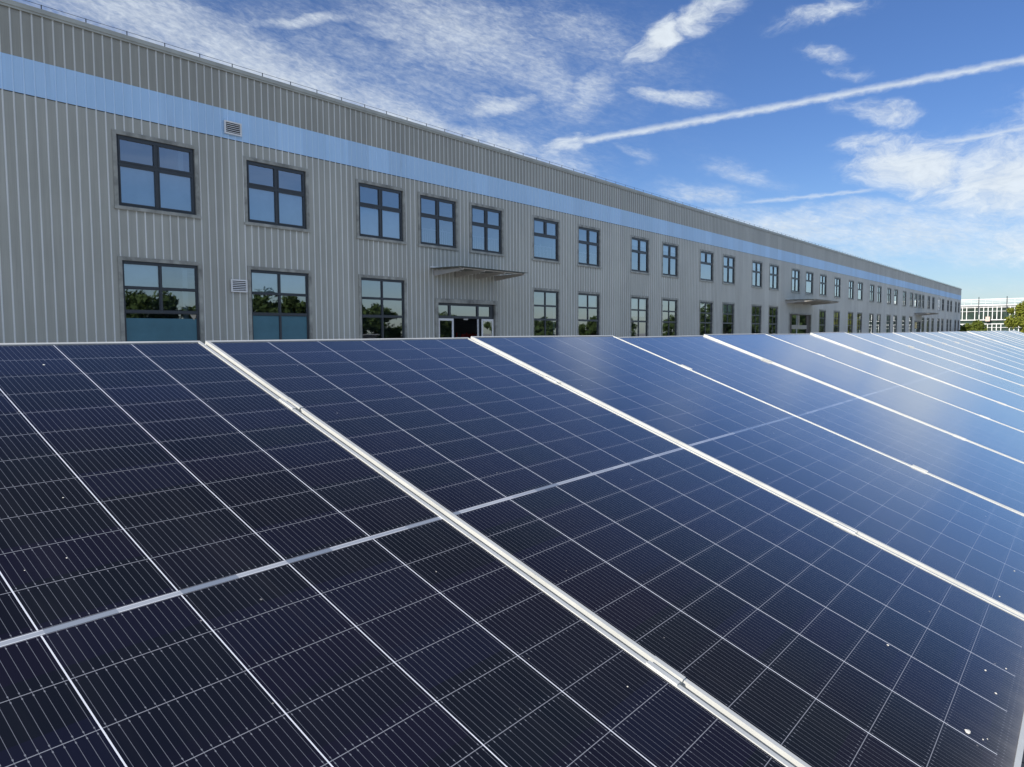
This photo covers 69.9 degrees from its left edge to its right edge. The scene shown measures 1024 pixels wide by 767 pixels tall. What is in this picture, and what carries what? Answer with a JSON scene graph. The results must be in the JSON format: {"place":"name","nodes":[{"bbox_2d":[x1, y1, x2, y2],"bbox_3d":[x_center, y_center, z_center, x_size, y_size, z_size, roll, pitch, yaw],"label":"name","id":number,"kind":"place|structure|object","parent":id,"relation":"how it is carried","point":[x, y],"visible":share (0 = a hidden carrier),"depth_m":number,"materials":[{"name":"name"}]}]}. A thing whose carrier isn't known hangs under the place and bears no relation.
{"place":"outdoors","nodes":[
{"label":"outdoors","id":0,"kind":"place"},
{"bbox_2d":[0,0,961,343],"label":"factory building","id":1,"kind":"structure","parent":0,"point":[152,192],"depth_m":24.04,"materials":[{"name":"paint"}]},
{"bbox_2d":[111,129,200,218],"bbox_3d":[-9.586,-5.598,19.791,0.178,2.015,2.330,3,5,39],"label":"window","id":2,"kind":"structure","parent":1,"relation":"in","point":[139,187],"depth_m":19.77,"materials":[{"name":"blue glass"}]},
{"bbox_2d":[118,256,203,342],"bbox_3d":[-9.560,-1.803,20.057,0.178,3.165,2.310,3,5,39],"label":"window","id":3,"kind":"structure","parent":1,"relation":"in","point":[138,273],"depth_m":19.90,"materials":[{"name":"blue glass"}]},
{"bbox_2d":[243,156,310,232],"bbox_3d":[-7.278,-5.807,22.675,0.178,2.015,2.330,3,5,39],"label":"window","id":4,"kind":"structure","parent":1,"relation":"in","point":[276,207],"depth_m":22.66,"materials":[{"name":"clear glass"}]},
{"bbox_2d":[247,266,312,339],"bbox_3d":[-7.238,-2.013,22.957,0.178,3.165,2.310,3,5,39],"label":"window","id":5,"kind":"structure","parent":1,"relation":"in","point":[280,282],"depth_m":22.90,"materials":[{"name":"blue glass"}]},
{"bbox_2d":[356,179,406,244],"bbox_3d":[-4.651,-6.045,25.956,0.178,2.015,2.290,3,5,39],"label":"window","id":6,"kind":"structure","parent":1,"relation":"in","point":[379,222],"depth_m":25.95,"materials":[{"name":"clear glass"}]},
{"bbox_2d":[358,274,407,338],"bbox_3d":[-4.612,-2.250,26.238,0.178,3.165,2.270,3,5,39],"label":"window","id":7,"kind":"structure","parent":1,"relation":"in","point":[403,281],"depth_m":26.22,"materials":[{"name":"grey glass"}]},
{"bbox_2d":[418,191,458,250],"bbox_3d":[-2.893,-6.209,28.232,0.278,2.015,2.210,3,5,39],"label":"window","id":8,"kind":"structure","parent":1,"relation":"in","point":[437,198],"depth_m":28.21,"materials":[{"name":"grey glass"}]},
{"bbox_2d":[435,298,497,337],"bbox_3d":[-1.837,-1.833,29.795,0.196,3.130,3.760,3,5,39],"label":"entrance door","id":9,"kind":"structure","parent":1,"relation":"in","point":[493,305],"depth_m":29.93,"materials":[{"name":"grey metal"}]},
{"bbox_2d":[469,202,504,256],"bbox_3d":[-1.102,-6.371,30.469,0.278,2.015,2.190,3,5,39],"label":"window","id":10,"kind":"structure","parent":1,"relation":"in","point":[487,208],"depth_m":30.46,"materials":[{"name":"grey glass"}]},
{"bbox_2d":[532,287,559,335],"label":"window","id":11,"kind":"structure","parent":1,"relation":"in","point":[545,290],"depth_m":33.98,"materials":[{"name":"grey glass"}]},
{"bbox_2d":[532,215,560,263],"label":"window","id":12,"kind":"structure","parent":1,"relation":"in","point":[538,218],"depth_m":33.74,"materials":[{"name":"grey glass"}]},
{"bbox_2d":[577,291,600,335],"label":"window","id":13,"kind":"structure","parent":1,"relation":"in","point":[586,300],"depth_m":36.96,"materials":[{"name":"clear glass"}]},
{"bbox_2d":[577,224,601,268],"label":"window","id":14,"kind":"structure","parent":1,"relation":"in","point":[583,227],"depth_m":36.54,"materials":[{"name":"grey glass"}]},
{"bbox_2d":[630,295,648,336],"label":"window","id":15,"kind":"structure","parent":1,"relation":"in","point":[636,301],"depth_m":40.87,"materials":[{"name":"clear glass"}]},
{"bbox_2d":[630,235,649,274],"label":"window","id":16,"kind":"structure","parent":1,"relation":"in","point":[638,241],"depth_m":40.61,"materials":[{"name":"grey glass"}]},
{"bbox_2d":[661,297,677,335],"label":"window","id":17,"kind":"structure","parent":1,"relation":"in","point":[663,298],"depth_m":43.71,"materials":[{"name":"grey glass"}]},
{"bbox_2d":[662,241,678,277],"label":"window","id":18,"kind":"structure","parent":1,"relation":"in","point":[668,247],"depth_m":43.53,"materials":[{"name":"grey glass"}]},
{"bbox_2d":[699,300,712,334],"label":"window","id":19,"kind":"structure","parent":1,"relation":"in","point":[700,301],"depth_m":47.79,"materials":[{"name":"grey glass"}]},
{"bbox_2d":[700,249,713,282],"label":"window","id":20,"kind":"structure","parent":1,"relation":"in","point":[706,252],"depth_m":47.66,"materials":[{"name":"grey glass"}]},
{"bbox_2d":[722,302,734,333],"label":"window","id":21,"kind":"structure","parent":1,"relation":"in","point":[726,306],"depth_m":50.71,"materials":[{"name":"grey glass"}]},
{"bbox_2d":[722,254,735,284],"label":"window","id":22,"kind":"structure","parent":1,"relation":"in","point":[724,255],"depth_m":50.41,"materials":[{"name":"grey glass"}]},
{"bbox_2d":[751,304,761,333],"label":"window","id":23,"kind":"structure","parent":1,"relation":"in","point":[756,310],"depth_m":54.85,"materials":[{"name":"clear glass"}]},
{"bbox_2d":[751,260,762,288],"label":"window","id":24,"kind":"structure","parent":1,"relation":"in","point":[757,266],"depth_m":54.62,"materials":[{"name":"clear glass"}]},
{"bbox_2d":[768,305,777,333],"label":"window","id":25,"kind":"structure","parent":1,"relation":"in","point":[773,310],"depth_m":57.66,"materials":[{"name":"clear glass"}]},
{"bbox_2d":[769,263,778,290],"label":"window","id":26,"kind":"structure","parent":1,"relation":"in","point":[773,268],"depth_m":57.36,"materials":[{"name":"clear glass"}]},
{"bbox_2d":[791,268,799,292],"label":"window","id":27,"kind":"structure","parent":1,"relation":"in","point":[795,285],"depth_m":61.50,"materials":[{"name":"clear glass"}]},
{"bbox_2d":[789,313,811,333],"bbox_3d":[24.678,-4.344,62.941,0.236,3.350,6.000,3,5,39],"label":"entrance door","id":28,"kind":"structure","parent":1,"relation":"in","point":[804,321],"depth_m":63.19,"materials":[{"name":"clear glass"}]},
{"bbox_2d":[805,271,813,294],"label":"window","id":29,"kind":"structure","parent":1,"relation":"in","point":[809,275],"depth_m":64.44,"materials":[{"name":"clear glass"}]},
{"bbox_2d":[819,309,825,331],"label":"window","id":30,"kind":"structure","parent":1,"relation":"in","point":[822,313],"depth_m":67.99,"materials":[{"name":"clear glass"}]},
{"bbox_2d":[819,274,826,296],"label":"window","id":31,"kind":"structure","parent":1,"relation":"in","point":[823,278],"depth_m":67.79,"materials":[{"name":"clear glass"}]},
{"bbox_2d":[833,310,839,331],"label":"window","id":32,"kind":"structure","parent":1,"relation":"in","point":[836,325],"depth_m":71.69,"materials":[{"name":"clear glass"}]},
{"bbox_2d":[834,277,840,297],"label":"window","id":33,"kind":"structure","parent":1,"relation":"in","point":[837,283],"depth_m":71.35,"materials":[{"name":"clear glass"}]},
{"bbox_2d":[847,311,852,332],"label":"window","id":34,"kind":"structure","parent":1,"relation":"in","point":[850,314],"depth_m":75.63,"materials":[{"name":"clear glass"}]},
{"bbox_2d":[848,280,853,299],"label":"window","id":35,"kind":"structure","parent":1,"relation":"in","point":[851,282],"depth_m":75.37,"materials":[{"name":"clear glass"}]},
{"bbox_2d":[857,312,861,332],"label":"window","id":36,"kind":"structure","parent":1,"relation":"in","point":[859,314],"depth_m":78.55,"materials":[{"name":"clear glass"}]},
{"bbox_2d":[857,281,862,300],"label":"window","id":37,"kind":"structure","parent":1,"relation":"in","point":[860,284],"depth_m":78.30,"materials":[{"name":"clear glass"}]},
{"bbox_2d":[869,313,873,332],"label":"window","id":38,"kind":"structure","parent":1,"relation":"in","point":[871,315],"depth_m":82.64,"materials":[{"name":"clear glass"}]},
{"bbox_2d":[869,284,874,302],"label":"window","id":39,"kind":"structure","parent":1,"relation":"in","point":[872,287],"depth_m":82.18,"materials":[{"name":"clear glass"}]},
{"bbox_2d":[876,314,880,332],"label":"window","id":40,"kind":"structure","parent":1,"relation":"in","point":[878,322],"depth_m":85.38,"materials":[{"name":"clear glass"}]},
{"bbox_2d":[877,285,881,302],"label":"window","id":41,"kind":"structure","parent":1,"relation":"in","point":[879,288],"depth_m":85.04,"materials":[{"name":"clear glass"}]},
{"bbox_2d":[886,314,890,332],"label":"window","id":42,"kind":"structure","parent":1,"relation":"in","point":[888,318],"depth_m":89.31,"materials":[{"name":"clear glass"}]},
{"bbox_2d":[887,287,890,304],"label":"window","id":43,"kind":"structure","parent":1,"relation":"in","point":[888,289],"depth_m":88.88,"materials":[{"name":"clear glass"}]},
{"bbox_2d":[893,315,896,331],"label":"window","id":44,"kind":"structure","parent":1,"relation":"in","point":[894,316],"depth_m":92.07,"materials":[{"name":"clear glass"}]},
{"bbox_2d":[894,289,897,305],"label":"window","id":45,"kind":"structure","parent":1,"relation":"in","point":[895,290],"depth_m":92.04,"materials":[{"name":"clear glass"}]},
{"bbox_2d":[902,316,905,331],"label":"window","id":46,"kind":"structure","parent":1,"relation":"in","point":[903,317],"depth_m":96.41,"materials":[{"name":"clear glass"}]},
{"bbox_2d":[902,291,906,306],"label":"window","id":47,"kind":"structure","parent":1,"relation":"in","point":[904,292],"depth_m":96.19,"materials":[{"name":"grey glass"}]},
{"bbox_2d":[909,292,912,306],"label":"window","id":48,"kind":"structure","parent":1,"relation":"in","point":[911,293],"depth_m":99.71,"materials":[{"name":"grey glass"}]},
{"bbox_2d":[909,316,912,331],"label":"window","id":49,"kind":"structure","parent":1,"relation":"in","point":[910,317],"depth_m":99.86,"materials":[{"name":"clear glass"}]},
{"bbox_2d":[914,293,917,307],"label":"window","id":50,"kind":"structure","parent":1,"relation":"in","point":[915,294],"depth_m":101.97,"materials":[{"name":"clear glass"}]},
{"bbox_2d":[914,321,920,331],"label":"entrance door","id":51,"kind":"structure","parent":1,"relation":"in","point":[917,324],"depth_m":104.06,"materials":[{"name":"clear glass"}]},
{"bbox_2d":[918,294,920,307],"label":"window","id":52,"kind":"structure","parent":1,"relation":"in","point":[919,295],"depth_m":104.21,"materials":[{"name":"grey glass"}]},
{"bbox_2d":[921,294,924,308],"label":"window","id":53,"kind":"structure","parent":1,"relation":"in","point":[923,296],"depth_m":106.22,"materials":[{"name":"grey glass"}]},
{"bbox_2d":[921,317,924,331],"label":"window","id":54,"kind":"structure","parent":1,"relation":"in","point":[922,325],"depth_m":106.80,"materials":[{"name":"black glass"}]},
{"bbox_2d":[926,317,929,331],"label":"window","id":55,"kind":"structure","parent":1,"relation":"in","point":[928,319],"depth_m":110.04,"materials":[{"name":"clear glass"}]},
{"bbox_2d":[927,296,929,308],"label":"window","id":56,"kind":"structure","parent":1,"relation":"in","point":[928,299],"depth_m":109.56,"materials":[{"name":"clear glass"}]},
{"bbox_2d":[931,318,933,331],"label":"window","id":57,"kind":"structure","parent":1,"relation":"in","point":[932,321],"depth_m":113.11,"materials":[{"name":"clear glass"}]},
{"bbox_2d":[932,297,934,309],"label":"window","id":58,"kind":"structure","parent":1,"relation":"in","point":[933,298],"depth_m":112.96,"materials":[{"name":"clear glass"}]},
{"bbox_2d":[937,318,939,331],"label":"window","id":59,"kind":"structure","parent":1,"relation":"in","point":[938,319],"depth_m":117.23,"materials":[{"name":"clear glass"}]},
{"bbox_2d":[938,298,940,310],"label":"window","id":60,"kind":"structure","parent":1,"relation":"in","point":[939,299],"depth_m":117.26,"materials":[{"name":"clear glass"}]},
{"bbox_2d":[941,319,943,331],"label":"window","id":61,"kind":"structure","parent":1,"relation":"in","point":[942,320],"depth_m":120.17,"materials":[{"name":"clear glass"}]},
{"bbox_2d":[13,0,1023,304],"label":"sky","id":62,"kind":"structure","parent":0,"point":[884,132],"materials":[{"name":"blue"}]},
{"bbox_2d":[1021,751,1023,766],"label":"pavement","id":63,"kind":"structure","parent":0,"point":[1022,764],"depth_m":2.98,"materials":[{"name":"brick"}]},
{"bbox_3d":[9.268,-0.029,13.715,1.844,1.594,33.035,3,5,39],"label":"mounting frame","id":64,"kind":"object","parent":63,"relation":"on","visible":0},
{"bbox_2d":[279,397,302,411],"bbox_3d":[-0.647,0.065,2.140,0.070,0.019,0.037,28,20,34],"label":"clamp","id":65,"kind":"object","parent":64,"relation":"attached to","point":[291,403],"visible":0.66,"depth_m":2.13,"materials":[{"name":"metal"}]},
{"bbox_2d":[0,341,793,766],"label":"solar panel","id":66,"kind":"object","parent":64,"relation":"attached to","point":[208,557],"visible":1,"depth_m":1.31,"materials":[{"name":"blue glass"}]},
{"bbox_2d":[544,376,559,383],"bbox_3d":[0.175,-0.011,3.173,0.070,0.019,0.037,28,20,34],"label":"clamp","id":67,"kind":"object","parent":64,"relation":"attached to","point":[552,379],"visible":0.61,"depth_m":3.17,"materials":[{"name":"metal"}]},
{"bbox_2d":[205,337,1023,766],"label":"solar panel","id":68,"kind":"object","parent":64,"relation":"attached to","point":[791,631],"visible":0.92,"depth_m":1.95,"materials":[{"name":"blue glass"}]},
{"bbox_2d":[646,656,685,684],"bbox_3d":[0.297,0.565,1.425,0.070,0.019,0.037,28,20,34],"label":"clamp","id":69,"kind":"object","parent":64,"relation":"attached to","point":[667,671],"visible":0.78,"depth_m":1.42,"materials":[{"name":"metal"}]},
{"bbox_2d":[470,335,1023,617],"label":"solar panel","id":70,"kind":"object","parent":64,"relation":"attached to","point":[964,538],"visible":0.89,"depth_m":3.10,"materials":[{"name":"blue glass"}]},
{"bbox_2d":[618,335,1023,514],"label":"solar panel","id":71,"kind":"object","parent":64,"relation":"attached to","point":[990,474],"visible":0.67,"depth_m":4.24,"materials":[{"name":"blue glass"}]},
{"bbox_2d":[835,521,857,533],"bbox_3d":[1.119,0.489,2.459,0.070,0.019,0.037,28,20,34],"label":"clamp","id":72,"kind":"object","parent":64,"relation":"attached to","point":[845,526],"visible":0.61,"depth_m":2.45,"materials":[{"name":"metal"}]},
{"bbox_2d":[704,333,1023,462],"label":"solar panel","id":73,"kind":"object","parent":64,"relation":"attached to","point":[996,436],"visible":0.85,"depth_m":5.33,"materials":[{"name":"blue glass"}]},
{"bbox_2d":[768,333,1023,431],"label":"solar panel","id":74,"kind":"object","parent":64,"relation":"attached to","point":[1007,415],"visible":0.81,"depth_m":6.44,"materials":[{"name":"blue glass"}]},
{"bbox_2d":[810,332,1023,410],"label":"solar panel","id":75,"kind":"object","parent":64,"relation":"attached to","point":[950,377],"visible":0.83,"depth_m":7.49,"materials":[{"name":"blue glass"}]},
{"bbox_2d":[912,465,927,472],"bbox_3d":[1.941,0.413,3.492,0.070,0.019,0.037,28,20,34],"label":"clamp","id":76,"kind":"object","parent":64,"relation":"attached to","point":[919,468],"visible":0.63,"depth_m":3.48,"materials":[{"name":"metal"}]},
{"bbox_2d":[849,333,1023,395],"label":"solar panel","id":77,"kind":"object","parent":64,"relation":"attached to","point":[999,382],"visible":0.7,"depth_m":8.62,"materials":[{"name":"blue glass"}]},
{"bbox_2d":[872,333,1023,384],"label":"solar panel","id":78,"kind":"object","parent":64,"relation":"attached to","point":[985,368],"visible":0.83,"depth_m":9.65,"materials":[{"name":"blue glass"}]},
{"bbox_2d":[893,332,1023,376],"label":"solar panel","id":79,"kind":"object","parent":64,"relation":"attached to","point":[976,357],"visible":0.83,"depth_m":10.71,"materials":[{"name":"blue glass"}]},
{"bbox_2d":[911,332,1023,369],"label":"solar panel","id":80,"kind":"object","parent":64,"relation":"attached to","point":[973,350],"visible":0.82,"depth_m":11.79,"materials":[{"name":"blue glass"}]},
{"bbox_2d":[927,332,1023,364],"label":"solar panel","id":81,"kind":"object","parent":64,"relation":"attached to","point":[985,349],"visible":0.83,"depth_m":12.86,"materials":[{"name":"blue glass"}]},
{"bbox_2d":[940,331,1023,359],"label":"solar panel","id":82,"kind":"object","parent":64,"relation":"attached to","point":[964,338],"visible":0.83,"depth_m":13.90,"materials":[{"name":"blue glass"}]},
{"bbox_2d":[950,331,1023,355],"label":"solar panel","id":83,"kind":"object","parent":64,"relation":"attached to","point":[990,343],"visible":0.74,"depth_m":15.01,"materials":[{"name":"blue glass"}]},
{"bbox_2d":[959,331,1023,351],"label":"solar panel","id":84,"kind":"object","parent":64,"relation":"attached to","point":[997,342],"visible":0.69,"depth_m":16.11,"materials":[{"name":"blue glass"}]},
{"bbox_2d":[967,331,1023,349],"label":"solar panel","id":85,"kind":"object","parent":64,"relation":"attached to","point":[997,339],"visible":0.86,"depth_m":17.01,"materials":[{"name":"blue glass"}]},
{"bbox_2d":[977,331,1023,346],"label":"solar panel","id":86,"kind":"object","parent":64,"relation":"attached to","point":[1001,338],"visible":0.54,"depth_m":18.25,"materials":[{"name":"blue glass"}]},
{"bbox_2d":[982,331,1023,344],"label":"solar panel","id":87,"kind":"object","parent":64,"relation":"attached to","point":[1003,337],"visible":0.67,"depth_m":19.19,"materials":[{"name":"blue glass"}]},
{"bbox_2d":[988,331,1023,342],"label":"solar panel","id":88,"kind":"object","parent":64,"relation":"attached to","point":[1006,336],"visible":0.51,"depth_m":20.28,"materials":[{"name":"blue glass"}]},
{"bbox_2d":[994,331,1023,340],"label":"solar panel","id":89,"kind":"object","parent":64,"relation":"attached to","point":[1009,335],"visible":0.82,"depth_m":21.24,"materials":[{"name":"blue glass"}]},
{"bbox_2d":[1000,331,1023,338],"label":"solar panel","id":90,"kind":"object","parent":64,"relation":"attached to","point":[1012,335],"visible":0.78,"depth_m":22.34,"materials":[{"name":"blue glass"}]},
{"label":"ground","id":91,"kind":"structure","parent":0,"visible":0},
{"bbox_2d":[959,319,987,331],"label":"broadleaf tree","id":92,"kind":"object","parent":91,"relation":"on","point":[977,325],"visible":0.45,"depth_m":126.56,"materials":[{"name":"green plant"}]},
{"bbox_2d":[960,296,1023,331],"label":"glass building","id":93,"kind":"structure","parent":91,"relation":"on","point":[991,316],"depth_m":180.42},
{"bbox_2d":[1003,301,1023,332],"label":"broadleaf tree","id":94,"kind":"object","parent":91,"relation":"on","point":[1013,322],"visible":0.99,"depth_m":104.41,"materials":[{"name":"green plant"}]}
]}

